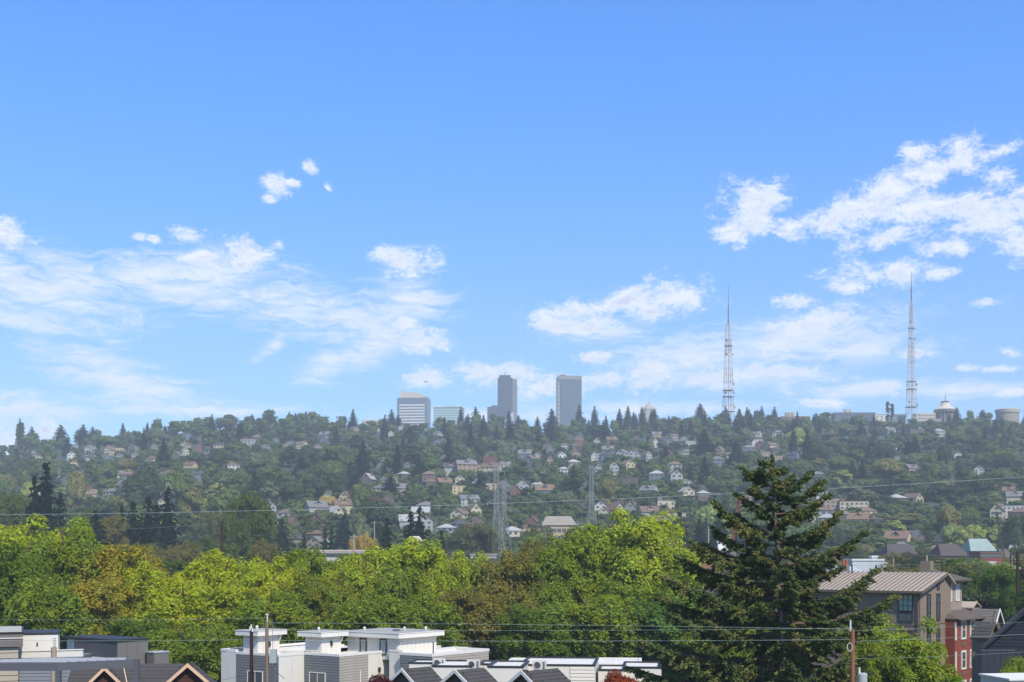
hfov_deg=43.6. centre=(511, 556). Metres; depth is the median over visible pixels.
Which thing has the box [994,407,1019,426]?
round water tank
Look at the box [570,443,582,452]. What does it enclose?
house
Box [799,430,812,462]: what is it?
conifer tree
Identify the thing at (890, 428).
house
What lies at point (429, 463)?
broadleaf tree
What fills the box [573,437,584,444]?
house
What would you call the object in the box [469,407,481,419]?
conifer tree
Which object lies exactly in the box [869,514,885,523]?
house
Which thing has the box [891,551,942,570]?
broadleaf tree
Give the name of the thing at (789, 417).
brick apartments
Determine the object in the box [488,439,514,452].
broadleaf tree
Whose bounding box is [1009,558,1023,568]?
broadleaf tree
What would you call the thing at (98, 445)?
conifer tree
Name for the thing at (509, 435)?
conifer tree
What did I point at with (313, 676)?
window
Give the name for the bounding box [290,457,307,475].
conifer tree
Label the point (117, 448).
house
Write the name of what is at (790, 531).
broadleaf tree
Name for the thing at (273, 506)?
house
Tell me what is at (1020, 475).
broadleaf tree
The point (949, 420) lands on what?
conifer tree
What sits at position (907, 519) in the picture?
broadleaf tree
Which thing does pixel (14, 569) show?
street tree
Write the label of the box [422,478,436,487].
house
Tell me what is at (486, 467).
house
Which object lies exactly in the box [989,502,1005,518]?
house
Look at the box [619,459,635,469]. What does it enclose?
house
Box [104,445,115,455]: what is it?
house
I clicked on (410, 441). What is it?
conifer tree
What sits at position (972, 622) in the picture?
window
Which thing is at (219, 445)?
house
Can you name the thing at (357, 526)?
broadleaf tree
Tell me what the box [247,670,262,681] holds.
window
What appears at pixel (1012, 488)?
house
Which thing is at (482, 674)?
gable house
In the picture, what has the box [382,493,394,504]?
house
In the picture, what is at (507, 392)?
dark skyscraper
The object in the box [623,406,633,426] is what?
conifer tree
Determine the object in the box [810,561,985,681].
apartment building
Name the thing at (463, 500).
house
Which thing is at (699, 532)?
conifer tree
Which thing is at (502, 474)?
conifer tree
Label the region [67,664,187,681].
shingled roof
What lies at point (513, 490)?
house
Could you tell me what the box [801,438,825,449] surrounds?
broadleaf tree
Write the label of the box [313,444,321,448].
house
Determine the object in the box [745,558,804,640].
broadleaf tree
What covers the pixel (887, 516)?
broadleaf tree
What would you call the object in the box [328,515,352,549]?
conifer tree
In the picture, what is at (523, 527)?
house
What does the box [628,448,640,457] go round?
house
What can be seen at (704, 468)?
conifer tree
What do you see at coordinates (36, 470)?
broadleaf tree
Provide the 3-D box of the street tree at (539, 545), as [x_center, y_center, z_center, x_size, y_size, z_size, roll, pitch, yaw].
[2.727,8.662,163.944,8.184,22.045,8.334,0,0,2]
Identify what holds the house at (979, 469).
on the ground
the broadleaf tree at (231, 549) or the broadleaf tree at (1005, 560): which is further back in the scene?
the broadleaf tree at (1005, 560)
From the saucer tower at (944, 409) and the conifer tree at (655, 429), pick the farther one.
the saucer tower at (944, 409)
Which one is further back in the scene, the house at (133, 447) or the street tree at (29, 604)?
the house at (133, 447)
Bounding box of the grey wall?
[19,670,70,681]
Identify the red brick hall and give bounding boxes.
[969,552,1002,564]
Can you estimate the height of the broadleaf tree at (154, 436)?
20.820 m
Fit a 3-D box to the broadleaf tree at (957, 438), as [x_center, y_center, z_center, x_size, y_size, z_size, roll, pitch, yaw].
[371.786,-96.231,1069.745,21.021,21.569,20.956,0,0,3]
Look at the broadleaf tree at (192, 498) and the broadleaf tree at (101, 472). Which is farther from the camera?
the broadleaf tree at (101, 472)
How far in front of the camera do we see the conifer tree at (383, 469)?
851.27 m
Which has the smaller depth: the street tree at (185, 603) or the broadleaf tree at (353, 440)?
the street tree at (185, 603)
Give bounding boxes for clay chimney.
[845,560,848,571]
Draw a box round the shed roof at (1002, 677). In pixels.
[978,673,1023,681]
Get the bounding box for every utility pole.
[51,638,56,681]
[221,521,222,556]
[249,624,252,681]
[265,613,284,681]
[281,523,281,555]
[350,535,355,552]
[490,529,491,553]
[847,620,866,681]
[1011,551,1023,610]
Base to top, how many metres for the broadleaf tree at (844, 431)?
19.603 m
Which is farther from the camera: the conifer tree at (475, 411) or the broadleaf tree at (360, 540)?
the conifer tree at (475, 411)
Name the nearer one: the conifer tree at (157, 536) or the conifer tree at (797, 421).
the conifer tree at (157, 536)
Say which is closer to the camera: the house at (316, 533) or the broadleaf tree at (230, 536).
the broadleaf tree at (230, 536)
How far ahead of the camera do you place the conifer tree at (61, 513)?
394.23 m
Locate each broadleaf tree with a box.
[0,474,18,489]
[0,479,14,494]
[0,489,31,534]
[1,465,18,481]
[19,480,38,499]
[26,460,60,482]
[42,459,64,470]
[53,487,66,497]
[65,469,88,508]
[65,507,100,532]
[78,498,119,521]
[90,512,130,552]
[91,464,119,481]
[95,478,116,494]
[96,494,112,500]
[97,435,121,446]
[111,457,136,472]
[111,495,128,516]
[119,545,159,566]
[120,469,159,508]
[126,504,146,538]
[143,543,182,563]
[145,428,168,444]
[158,469,192,511]
[158,556,222,577]
[166,540,206,564]
[176,510,196,536]
[176,535,200,548]
[177,486,204,524]
[190,510,222,549]
[191,479,203,494]
[197,535,239,561]
[204,487,241,518]
[206,483,225,495]
[207,447,226,466]
[212,470,237,485]
[215,511,253,560]
[218,418,237,431]
[218,490,277,559]
[227,486,245,493]
[232,470,251,485]
[233,558,268,566]
[241,452,271,477]
[241,490,264,503]
[245,538,279,564]
[255,466,286,486]
[257,474,283,494]
[258,481,281,507]
[276,483,305,500]
[280,448,298,467]
[296,445,319,468]
[301,476,329,499]
[319,460,346,481]
[319,494,335,508]
[326,471,351,492]
[347,435,361,449]
[348,484,371,492]
[348,512,370,541]
[348,532,372,549]
[351,484,372,510]
[360,499,402,530]
[360,537,378,553]
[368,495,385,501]
[369,440,383,453]
[399,443,423,463]
[421,457,442,471]
[429,534,450,550]
[444,523,502,561]
[470,439,487,461]
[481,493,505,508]
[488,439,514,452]
[495,445,511,462]
[514,534,557,557]
[517,526,542,552]
[524,465,550,482]
[534,534,569,554]
[539,525,552,537]
[545,474,565,486]
[551,490,579,503]
[562,474,587,488]
[566,466,586,476]
[589,424,610,439]
[597,477,620,504]
[601,521,634,530]
[626,510,643,521]
[691,504,717,536]
[699,436,723,452]
[714,478,742,495]
[714,511,737,538]
[715,469,737,478]
[719,432,744,446]
[732,561,768,604]
[734,536,749,552]
[737,470,752,480]
[737,503,779,538]
[738,427,755,445]
[738,480,767,493]
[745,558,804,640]
[765,541,789,553]
[777,488,814,508]
[777,506,807,525]
[780,525,804,539]
[783,427,805,444]
[787,460,813,474]
[797,523,829,557]
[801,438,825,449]
[809,447,830,462]
[810,458,828,469]
[817,430,840,445]
[820,519,858,525]
[826,455,849,469]
[827,530,862,546]
[832,470,852,485]
[833,423,858,441]
[834,521,852,531]
[835,482,863,500]
[842,546,869,558]
[846,448,862,470]
[846,513,893,522]
[854,478,876,489]
[855,489,881,506]
[860,544,876,555]
[867,457,905,479]
[867,537,896,549]
[868,551,911,570]
[870,479,897,496]
[871,443,896,459]
[878,494,898,504]
[878,562,919,571]
[882,520,906,533]
[890,513,925,525]
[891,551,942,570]
[893,473,916,488]
[901,452,923,470]
[902,557,988,608]
[907,487,932,502]
[907,523,939,532]
[913,546,932,562]
[920,434,940,452]
[925,462,941,481]
[925,482,958,503]
[933,480,950,485]
[933,504,962,532]
[936,444,952,461]
[938,462,955,485]
[939,524,956,543]
[941,556,990,568]
[943,429,969,449]
[951,525,969,546]
[953,461,969,479]
[953,484,975,497]
[958,518,977,527]
[959,502,994,517]
[959,506,982,522]
[962,524,989,541]
[962,566,1023,604]
[968,437,985,453]
[969,473,995,498]
[969,558,1015,590]
[985,551,1009,564]
[987,524,1007,549]
[989,468,1015,482]
[991,448,1016,456]
[991,452,1016,469]
[995,518,1010,533]
[1001,513,1023,548]
[1007,543,1023,562]
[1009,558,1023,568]
[1010,464,1023,473]
[1011,467,1023,490]
[1012,554,1023,564]
[1013,452,1023,464]
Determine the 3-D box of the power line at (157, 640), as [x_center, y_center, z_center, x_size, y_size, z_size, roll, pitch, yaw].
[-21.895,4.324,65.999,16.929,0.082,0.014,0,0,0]
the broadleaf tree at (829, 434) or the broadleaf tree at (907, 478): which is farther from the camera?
the broadleaf tree at (829, 434)
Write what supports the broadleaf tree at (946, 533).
on the ground
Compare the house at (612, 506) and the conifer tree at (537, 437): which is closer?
the house at (612, 506)
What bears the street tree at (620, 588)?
on the ground
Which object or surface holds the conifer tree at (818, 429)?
on the ground
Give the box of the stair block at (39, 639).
[18,629,60,658]
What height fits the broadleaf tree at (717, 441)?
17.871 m
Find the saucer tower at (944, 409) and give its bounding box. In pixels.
[933,394,955,425]
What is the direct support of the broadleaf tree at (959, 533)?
on the ground
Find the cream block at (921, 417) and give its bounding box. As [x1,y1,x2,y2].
[912,413,935,427]
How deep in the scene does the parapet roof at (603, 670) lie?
95.96 m
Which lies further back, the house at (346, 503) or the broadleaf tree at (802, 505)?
the house at (346, 503)
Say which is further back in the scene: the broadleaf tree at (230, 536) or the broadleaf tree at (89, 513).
the broadleaf tree at (89, 513)
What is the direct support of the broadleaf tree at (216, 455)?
on the ground
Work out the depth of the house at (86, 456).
1100.80 m
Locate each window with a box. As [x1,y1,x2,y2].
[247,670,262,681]
[309,672,325,681]
[359,638,366,651]
[379,639,386,654]
[898,594,912,611]
[898,612,912,621]
[899,630,912,640]
[927,594,930,621]
[927,632,930,646]
[936,593,939,620]
[936,628,939,651]
[955,584,958,600]
[955,621,956,639]
[955,652,956,669]
[961,620,965,639]
[961,650,965,669]
[970,619,974,635]
[970,649,971,667]
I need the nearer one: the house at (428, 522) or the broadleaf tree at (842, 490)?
the house at (428, 522)
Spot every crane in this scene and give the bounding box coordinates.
[731,499,739,539]
[995,512,1005,558]
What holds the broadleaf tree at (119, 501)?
on the ground
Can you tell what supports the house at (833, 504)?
on the ground
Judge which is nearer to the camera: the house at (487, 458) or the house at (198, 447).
the house at (487, 458)
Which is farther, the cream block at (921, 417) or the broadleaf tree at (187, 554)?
the cream block at (921, 417)
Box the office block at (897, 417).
[888,414,905,423]
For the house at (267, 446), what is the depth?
1035.71 m
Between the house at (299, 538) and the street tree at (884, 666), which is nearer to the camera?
the street tree at (884, 666)
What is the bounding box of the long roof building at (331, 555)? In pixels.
[307,550,368,565]
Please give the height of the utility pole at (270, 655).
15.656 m
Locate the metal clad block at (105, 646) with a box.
[62,634,169,663]
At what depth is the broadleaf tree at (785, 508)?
616.02 m
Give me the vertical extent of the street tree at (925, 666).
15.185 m
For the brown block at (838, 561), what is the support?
on the ground
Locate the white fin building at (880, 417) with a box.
[874,414,886,420]
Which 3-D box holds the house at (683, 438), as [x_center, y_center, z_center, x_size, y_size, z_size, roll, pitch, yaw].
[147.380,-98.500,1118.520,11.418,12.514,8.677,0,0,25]
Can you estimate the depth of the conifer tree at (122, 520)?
419.55 m
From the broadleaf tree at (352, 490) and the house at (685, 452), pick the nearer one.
the broadleaf tree at (352, 490)
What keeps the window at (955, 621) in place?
in the apartment building at (928, 590)
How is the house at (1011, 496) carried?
on the ground
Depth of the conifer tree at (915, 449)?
970.67 m
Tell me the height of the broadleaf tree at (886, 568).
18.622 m
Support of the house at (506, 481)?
on the ground
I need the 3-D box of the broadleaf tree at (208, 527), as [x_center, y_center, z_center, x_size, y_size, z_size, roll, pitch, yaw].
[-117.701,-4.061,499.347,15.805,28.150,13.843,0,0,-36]
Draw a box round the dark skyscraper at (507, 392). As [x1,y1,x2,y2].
[487,375,516,423]
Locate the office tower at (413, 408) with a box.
[397,391,430,427]
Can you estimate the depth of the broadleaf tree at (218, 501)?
615.37 m
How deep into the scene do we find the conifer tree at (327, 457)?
891.33 m
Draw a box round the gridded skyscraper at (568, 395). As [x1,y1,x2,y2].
[556,375,581,432]
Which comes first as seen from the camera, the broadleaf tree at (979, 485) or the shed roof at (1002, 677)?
the shed roof at (1002, 677)
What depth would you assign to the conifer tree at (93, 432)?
1393.74 m
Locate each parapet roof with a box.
[19,649,91,658]
[408,659,432,667]
[431,660,480,679]
[480,660,494,670]
[487,660,529,681]
[509,658,524,659]
[598,657,641,666]
[598,665,625,681]
[623,661,661,681]
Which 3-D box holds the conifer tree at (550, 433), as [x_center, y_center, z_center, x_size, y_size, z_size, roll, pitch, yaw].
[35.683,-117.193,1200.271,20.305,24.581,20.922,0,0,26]
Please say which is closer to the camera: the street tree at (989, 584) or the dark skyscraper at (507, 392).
the street tree at (989, 584)
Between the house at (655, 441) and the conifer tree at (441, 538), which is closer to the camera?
the conifer tree at (441, 538)
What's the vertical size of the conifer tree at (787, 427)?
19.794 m
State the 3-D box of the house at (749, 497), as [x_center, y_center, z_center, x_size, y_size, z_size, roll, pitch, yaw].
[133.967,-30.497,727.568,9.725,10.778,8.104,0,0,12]
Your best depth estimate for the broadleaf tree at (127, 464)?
915.33 m
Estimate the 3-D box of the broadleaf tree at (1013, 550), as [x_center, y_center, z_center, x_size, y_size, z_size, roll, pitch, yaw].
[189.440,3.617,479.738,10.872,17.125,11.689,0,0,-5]
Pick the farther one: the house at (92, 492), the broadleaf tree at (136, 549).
the house at (92, 492)
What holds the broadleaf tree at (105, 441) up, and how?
on the ground
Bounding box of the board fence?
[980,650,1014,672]
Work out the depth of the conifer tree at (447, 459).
898.53 m
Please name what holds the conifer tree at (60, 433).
on the ground
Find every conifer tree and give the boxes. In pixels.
[14,419,24,448]
[15,447,19,460]
[23,476,47,535]
[27,426,38,447]
[36,462,59,534]
[52,492,70,536]
[53,425,72,446]
[60,438,71,456]
[74,425,90,445]
[87,427,95,437]
[87,510,108,552]
[95,439,101,453]
[115,505,133,549]
[118,423,125,435]
[125,501,142,545]
[133,498,164,547]
[138,427,148,450]
[142,505,172,552]
[148,466,156,502]
[155,481,163,503]
[157,437,169,466]
[158,486,184,548]
[208,415,215,431]
[234,420,244,438]
[249,471,260,492]
[272,517,296,559]
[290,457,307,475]
[299,534,307,554]
[317,449,331,476]
[320,527,328,549]
[327,526,337,549]
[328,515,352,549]
[329,426,340,446]
[332,451,340,461]
[346,460,356,484]
[347,409,357,428]
[347,473,359,489]
[353,440,372,477]
[371,515,384,544]
[375,476,402,496]
[376,518,394,553]
[379,414,389,437]
[379,463,388,480]
[386,409,398,427]
[390,444,403,473]
[395,415,402,425]
[400,511,417,543]
[402,427,417,442]
[407,430,413,443]
[410,457,428,476]
[412,505,432,546]
[438,529,447,558]
[440,417,447,433]
[440,454,454,462]
[443,434,453,456]
[457,407,464,430]
[461,416,469,435]
[465,424,474,447]
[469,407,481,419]
[470,476,489,493]
[477,415,490,439]
[491,470,513,481]
[492,427,500,439]
[503,421,515,439]
[504,410,511,429]
[514,415,520,429]
[534,416,541,432]
[534,428,542,444]
[542,409,559,431]
[543,419,559,440]
[552,503,557,515]
[565,466,580,501]
[575,405,583,432]
[583,420,592,438]
[585,472,595,492]
[590,406,600,428]
[603,416,611,436]
[616,409,623,429]
[622,418,627,429]
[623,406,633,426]
[629,412,637,426]
[632,414,638,428]
[638,407,646,425]
[649,409,658,426]
[652,421,657,431]
[657,447,670,461]
[672,511,695,550]
[679,426,683,436]
[685,466,694,482]
[686,419,694,440]
[691,429,719,456]
[692,519,707,554]
[693,403,709,419]
[696,457,711,482]
[702,411,709,434]
[702,517,712,542]
[705,513,728,558]
[711,423,717,433]
[722,441,748,468]
[723,407,731,423]
[731,409,741,424]
[731,418,736,431]
[734,416,743,433]
[741,416,746,427]
[744,407,749,425]
[747,415,754,431]
[759,406,765,425]
[762,482,771,501]
[771,407,779,423]
[776,459,782,475]
[783,420,789,436]
[784,419,798,440]
[786,427,801,457]
[795,411,800,427]
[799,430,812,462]
[811,414,816,425]
[816,419,822,434]
[847,464,857,478]
[853,422,869,437]
[856,461,868,479]
[870,414,877,426]
[870,427,877,439]
[887,480,894,495]
[900,426,906,439]
[901,441,912,454]
[908,436,922,453]
[946,414,952,426]
[951,407,961,428]
[977,410,991,424]
[982,427,987,439]
[990,419,1000,439]
[999,416,1005,432]
[1000,436,1004,448]
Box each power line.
[0,639,249,640]
[6,618,240,619]
[15,477,1018,514]
[259,628,826,630]
[273,639,849,640]
[371,623,808,628]
[855,622,1018,630]
[855,634,1023,641]
[863,652,1016,658]
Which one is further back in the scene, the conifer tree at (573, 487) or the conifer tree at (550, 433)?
the conifer tree at (550, 433)
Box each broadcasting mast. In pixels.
[722,286,734,418]
[905,272,917,423]
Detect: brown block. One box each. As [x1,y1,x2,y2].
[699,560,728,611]
[833,556,841,565]
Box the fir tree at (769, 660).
[622,454,901,681]
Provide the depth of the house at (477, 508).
692.23 m
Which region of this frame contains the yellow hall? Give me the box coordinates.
[541,516,576,537]
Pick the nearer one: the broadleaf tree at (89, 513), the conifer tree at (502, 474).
the broadleaf tree at (89, 513)
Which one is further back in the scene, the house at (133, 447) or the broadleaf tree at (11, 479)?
the house at (133, 447)
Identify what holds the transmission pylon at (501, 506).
on the ground
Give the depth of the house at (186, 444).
1130.45 m
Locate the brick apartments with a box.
[779,416,809,419]
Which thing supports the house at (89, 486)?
on the ground
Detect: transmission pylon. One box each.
[487,465,504,562]
[496,481,511,552]
[585,465,596,529]
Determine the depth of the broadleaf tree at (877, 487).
763.11 m
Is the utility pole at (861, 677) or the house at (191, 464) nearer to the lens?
the utility pole at (861, 677)
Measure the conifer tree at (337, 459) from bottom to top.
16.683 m
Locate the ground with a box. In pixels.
[5,426,1022,681]
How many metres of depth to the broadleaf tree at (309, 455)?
920.32 m
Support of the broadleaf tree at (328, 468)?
on the ground
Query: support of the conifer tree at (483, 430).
on the ground
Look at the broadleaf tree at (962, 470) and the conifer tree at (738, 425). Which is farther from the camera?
the conifer tree at (738, 425)
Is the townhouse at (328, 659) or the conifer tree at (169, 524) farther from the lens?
the conifer tree at (169, 524)
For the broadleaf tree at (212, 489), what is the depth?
752.81 m
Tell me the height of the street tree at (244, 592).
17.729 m
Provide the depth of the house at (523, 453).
1025.41 m
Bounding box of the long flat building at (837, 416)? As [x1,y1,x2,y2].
[831,412,875,425]
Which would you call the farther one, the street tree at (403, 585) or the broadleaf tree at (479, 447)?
the broadleaf tree at (479, 447)
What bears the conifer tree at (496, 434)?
on the ground
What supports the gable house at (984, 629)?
on the ground
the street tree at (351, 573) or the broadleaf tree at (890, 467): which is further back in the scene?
the broadleaf tree at (890, 467)
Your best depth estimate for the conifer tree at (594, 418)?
1379.40 m
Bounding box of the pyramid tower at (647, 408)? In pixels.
[641,401,656,421]
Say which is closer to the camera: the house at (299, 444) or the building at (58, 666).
the building at (58, 666)
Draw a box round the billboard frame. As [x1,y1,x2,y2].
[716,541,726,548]
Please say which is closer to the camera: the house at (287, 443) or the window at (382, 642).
the window at (382, 642)
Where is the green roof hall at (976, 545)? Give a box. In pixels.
[961,539,996,558]
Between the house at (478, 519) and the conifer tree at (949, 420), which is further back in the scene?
the conifer tree at (949, 420)
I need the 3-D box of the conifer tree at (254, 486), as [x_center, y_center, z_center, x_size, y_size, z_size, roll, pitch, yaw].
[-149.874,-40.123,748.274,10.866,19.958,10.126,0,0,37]
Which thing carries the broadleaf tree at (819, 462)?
on the ground
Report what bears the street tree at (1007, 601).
on the ground
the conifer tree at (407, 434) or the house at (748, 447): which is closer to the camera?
the house at (748, 447)
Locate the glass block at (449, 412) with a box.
[433,406,464,428]
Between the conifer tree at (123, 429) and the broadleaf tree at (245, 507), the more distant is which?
the conifer tree at (123, 429)
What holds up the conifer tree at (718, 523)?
on the ground
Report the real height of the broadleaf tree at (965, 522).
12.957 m
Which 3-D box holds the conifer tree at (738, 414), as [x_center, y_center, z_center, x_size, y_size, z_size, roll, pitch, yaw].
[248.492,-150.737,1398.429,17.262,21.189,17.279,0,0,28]
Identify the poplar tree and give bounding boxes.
[14,423,19,447]
[18,422,24,448]
[886,401,890,422]
[890,403,894,420]
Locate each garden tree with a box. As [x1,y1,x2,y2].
[368,672,392,681]
[601,668,636,681]
[942,674,964,681]
[1000,666,1013,672]
[1003,654,1023,672]
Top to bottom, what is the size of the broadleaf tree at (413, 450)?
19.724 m
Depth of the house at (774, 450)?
1005.07 m
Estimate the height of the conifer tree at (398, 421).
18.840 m
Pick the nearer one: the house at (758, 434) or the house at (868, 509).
the house at (868, 509)
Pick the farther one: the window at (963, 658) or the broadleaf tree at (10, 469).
the broadleaf tree at (10, 469)
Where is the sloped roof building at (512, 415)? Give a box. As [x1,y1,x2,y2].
[504,411,513,426]
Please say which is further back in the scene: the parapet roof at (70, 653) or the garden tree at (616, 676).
the parapet roof at (70, 653)
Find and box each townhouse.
[0,626,23,681]
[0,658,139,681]
[220,625,347,681]
[282,627,440,681]
[348,626,488,678]
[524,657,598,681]
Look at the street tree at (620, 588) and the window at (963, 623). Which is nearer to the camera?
the window at (963, 623)
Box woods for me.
[0,409,1023,562]
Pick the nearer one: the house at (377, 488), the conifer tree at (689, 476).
the house at (377, 488)
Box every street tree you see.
[0,513,92,580]
[0,541,59,679]
[0,574,106,678]
[25,521,107,588]
[38,573,140,647]
[70,541,173,634]
[102,612,181,652]
[103,560,191,618]
[134,577,242,677]
[144,620,242,681]
[174,548,267,681]
[207,570,303,646]
[222,588,314,649]
[242,555,310,606]
[249,563,331,608]
[269,545,338,578]
[279,568,361,643]
[317,553,369,586]
[319,587,408,645]
[320,552,392,601]
[354,564,436,610]
[359,541,406,571]
[361,536,455,603]
[379,593,469,647]
[392,537,455,570]
[411,562,459,604]
[425,549,489,601]
[436,583,511,659]
[468,549,543,658]
[482,590,543,659]
[491,603,588,659]
[509,538,544,589]
[524,574,593,656]
[527,540,602,656]
[539,591,648,658]
[544,523,629,654]
[561,507,685,652]
[586,567,681,659]
[609,532,706,637]
[611,590,723,679]
[665,609,756,680]
[706,601,778,677]
[793,617,809,676]
[831,612,958,681]
[837,639,911,681]
[937,556,992,587]
[962,564,1023,608]
[995,585,1023,622]
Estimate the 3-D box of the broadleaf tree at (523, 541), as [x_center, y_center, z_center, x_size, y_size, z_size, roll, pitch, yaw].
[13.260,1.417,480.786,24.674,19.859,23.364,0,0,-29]
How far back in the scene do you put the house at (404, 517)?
640.38 m
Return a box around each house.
[32,453,41,458]
[62,475,68,484]
[66,451,75,460]
[69,460,79,467]
[80,453,95,460]
[83,489,97,498]
[84,445,96,451]
[86,483,93,488]
[89,669,122,681]
[101,453,109,461]
[102,487,115,494]
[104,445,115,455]
[114,446,125,451]
[115,479,124,488]
[119,470,133,479]
[128,445,140,452]
[131,452,139,459]
[145,455,155,461]
[149,443,158,449]
[155,498,165,508]
[159,469,170,475]
[166,661,215,681]
[171,451,182,458]
[179,441,190,447]
[180,447,188,455]
[183,432,192,441]
[183,461,197,469]
[191,470,203,480]
[194,443,202,451]
[213,441,224,447]
[225,462,238,470]
[240,437,255,445]
[251,434,262,439]
[260,444,270,450]
[266,500,276,511]
[274,530,302,545]
[277,509,295,523]
[284,441,293,446]
[288,516,300,525]
[296,441,307,448]
[303,500,328,512]
[305,528,322,540]
[306,535,328,549]
[308,512,326,526]
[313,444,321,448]
[318,431,330,436]
[320,435,330,443]
[324,489,331,495]
[328,505,344,516]
[334,498,353,513]
[338,490,351,498]
[348,426,359,432]
[361,472,376,486]
[372,485,384,494]
[375,458,390,467]
[380,476,398,483]
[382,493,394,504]
[389,666,441,681]
[396,471,410,477]
[397,483,406,496]
[399,513,418,528]
[403,461,410,469]
[411,506,431,513]
[416,500,434,515]
[421,514,432,530]
[422,470,435,480]
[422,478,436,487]
[432,431,442,439]
[433,438,441,444]
[436,477,452,485]
[436,522,456,533]
[440,667,497,681]
[442,462,454,474]
[448,518,468,527]
[450,507,469,518]
[451,483,465,494]
[454,459,477,475]
[454,474,464,481]
[457,494,479,506]
[467,502,481,512]
[472,516,484,524]
[480,462,502,471]
[483,455,498,462]
[484,481,496,490]
[497,479,510,490]
[499,461,510,467]
[505,485,520,496]
[505,525,522,537]
[508,668,570,681]
[516,481,528,494]
[518,449,531,458]
[519,524,540,535]
[523,455,537,466]
[525,515,537,524]
[531,480,544,487]
[534,451,541,457]
[535,484,553,493]
[541,444,553,456]
[546,456,553,464]
[554,451,566,457]
[558,466,568,473]
[559,442,568,449]
[568,449,580,459]
[568,458,580,468]
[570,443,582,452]
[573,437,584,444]
[573,502,587,509]
[575,519,585,531]
[590,451,600,460]
[591,451,596,460]
[594,463,601,472]
[594,500,608,510]
[598,505,609,514]
[601,450,615,459]
[602,445,613,450]
[606,436,616,444]
[608,502,623,512]
[609,460,619,474]
[616,449,627,455]
[618,475,638,486]
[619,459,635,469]
[624,500,637,511]
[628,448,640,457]
[637,505,659,514]
[638,484,659,496]
[641,450,651,461]
[648,438,658,447]
[648,469,664,480]
[651,432,661,438]
[656,497,675,509]
[658,436,671,444]
[666,469,683,481]
[666,509,686,517]
[667,460,681,472]
[673,436,687,446]
[678,486,695,498]
[680,478,691,483]
[681,448,690,455]
[684,439,695,445]
[695,489,710,500]
[712,455,723,465]
[715,445,724,456]
[743,444,754,452]
[744,495,753,500]
[752,439,761,445]
[753,431,761,437]
[754,440,764,450]
[755,449,769,456]
[764,442,778,450]
[767,446,782,454]
[769,454,782,460]
[772,429,783,437]
[786,451,798,458]
[811,496,839,511]
[813,470,824,476]
[816,505,833,515]
[817,512,837,519]
[838,498,868,509]
[838,509,848,519]
[841,559,884,571]
[847,512,869,521]
[855,505,876,513]
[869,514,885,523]
[877,544,916,558]
[883,426,895,434]
[883,530,911,541]
[891,493,906,500]
[894,454,901,460]
[904,464,919,471]
[904,492,924,503]
[907,428,920,433]
[908,529,925,540]
[928,544,968,560]
[932,428,944,436]
[934,535,943,544]
[951,451,961,459]
[970,621,998,681]
[973,609,1004,628]
[974,465,983,475]
[981,608,1023,659]
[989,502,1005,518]
[996,549,1013,564]
[1000,503,1023,517]
[1002,486,1015,491]
[1005,490,1023,504]
[1007,507,1023,518]
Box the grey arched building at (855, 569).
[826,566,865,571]
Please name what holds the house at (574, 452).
on the ground
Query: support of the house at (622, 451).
on the ground
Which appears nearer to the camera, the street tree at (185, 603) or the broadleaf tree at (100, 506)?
the street tree at (185, 603)
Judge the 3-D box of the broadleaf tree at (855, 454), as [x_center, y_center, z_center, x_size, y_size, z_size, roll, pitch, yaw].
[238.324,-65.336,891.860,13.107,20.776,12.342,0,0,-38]
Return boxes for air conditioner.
[433,658,445,663]
[467,660,479,667]
[532,660,546,669]
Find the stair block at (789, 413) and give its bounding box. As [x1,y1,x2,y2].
[785,412,793,415]
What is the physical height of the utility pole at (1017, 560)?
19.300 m
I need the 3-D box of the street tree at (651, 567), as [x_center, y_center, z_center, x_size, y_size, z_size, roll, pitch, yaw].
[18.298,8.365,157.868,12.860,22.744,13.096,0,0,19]
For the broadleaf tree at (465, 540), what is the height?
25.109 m
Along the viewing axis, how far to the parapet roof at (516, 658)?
105.53 m
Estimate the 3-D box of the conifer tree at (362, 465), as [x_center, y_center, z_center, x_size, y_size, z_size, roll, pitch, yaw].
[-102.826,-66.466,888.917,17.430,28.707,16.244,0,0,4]
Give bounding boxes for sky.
[0,0,1023,454]
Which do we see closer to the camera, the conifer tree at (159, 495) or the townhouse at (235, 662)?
the townhouse at (235, 662)
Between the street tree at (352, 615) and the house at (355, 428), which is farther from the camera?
the house at (355, 428)
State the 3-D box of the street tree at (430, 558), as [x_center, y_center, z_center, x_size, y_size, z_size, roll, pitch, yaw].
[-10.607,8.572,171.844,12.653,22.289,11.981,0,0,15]
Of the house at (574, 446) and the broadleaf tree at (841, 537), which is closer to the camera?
the broadleaf tree at (841, 537)
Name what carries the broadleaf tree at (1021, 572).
on the ground
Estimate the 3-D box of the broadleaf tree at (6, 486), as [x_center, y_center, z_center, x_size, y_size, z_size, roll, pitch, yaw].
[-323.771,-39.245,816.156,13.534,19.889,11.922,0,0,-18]
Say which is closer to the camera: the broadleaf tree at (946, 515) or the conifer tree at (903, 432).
the broadleaf tree at (946, 515)
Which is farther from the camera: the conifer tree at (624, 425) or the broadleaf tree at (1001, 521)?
the conifer tree at (624, 425)
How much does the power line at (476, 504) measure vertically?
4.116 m
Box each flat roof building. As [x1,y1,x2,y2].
[361,420,379,431]
[468,554,498,564]
[717,549,735,555]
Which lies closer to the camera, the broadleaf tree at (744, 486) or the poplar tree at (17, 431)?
the broadleaf tree at (744, 486)
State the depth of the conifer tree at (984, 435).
1094.18 m
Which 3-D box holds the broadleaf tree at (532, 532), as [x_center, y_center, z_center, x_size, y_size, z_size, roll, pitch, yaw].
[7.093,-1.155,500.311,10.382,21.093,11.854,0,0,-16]
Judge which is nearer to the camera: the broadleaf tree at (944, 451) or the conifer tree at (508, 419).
the broadleaf tree at (944, 451)

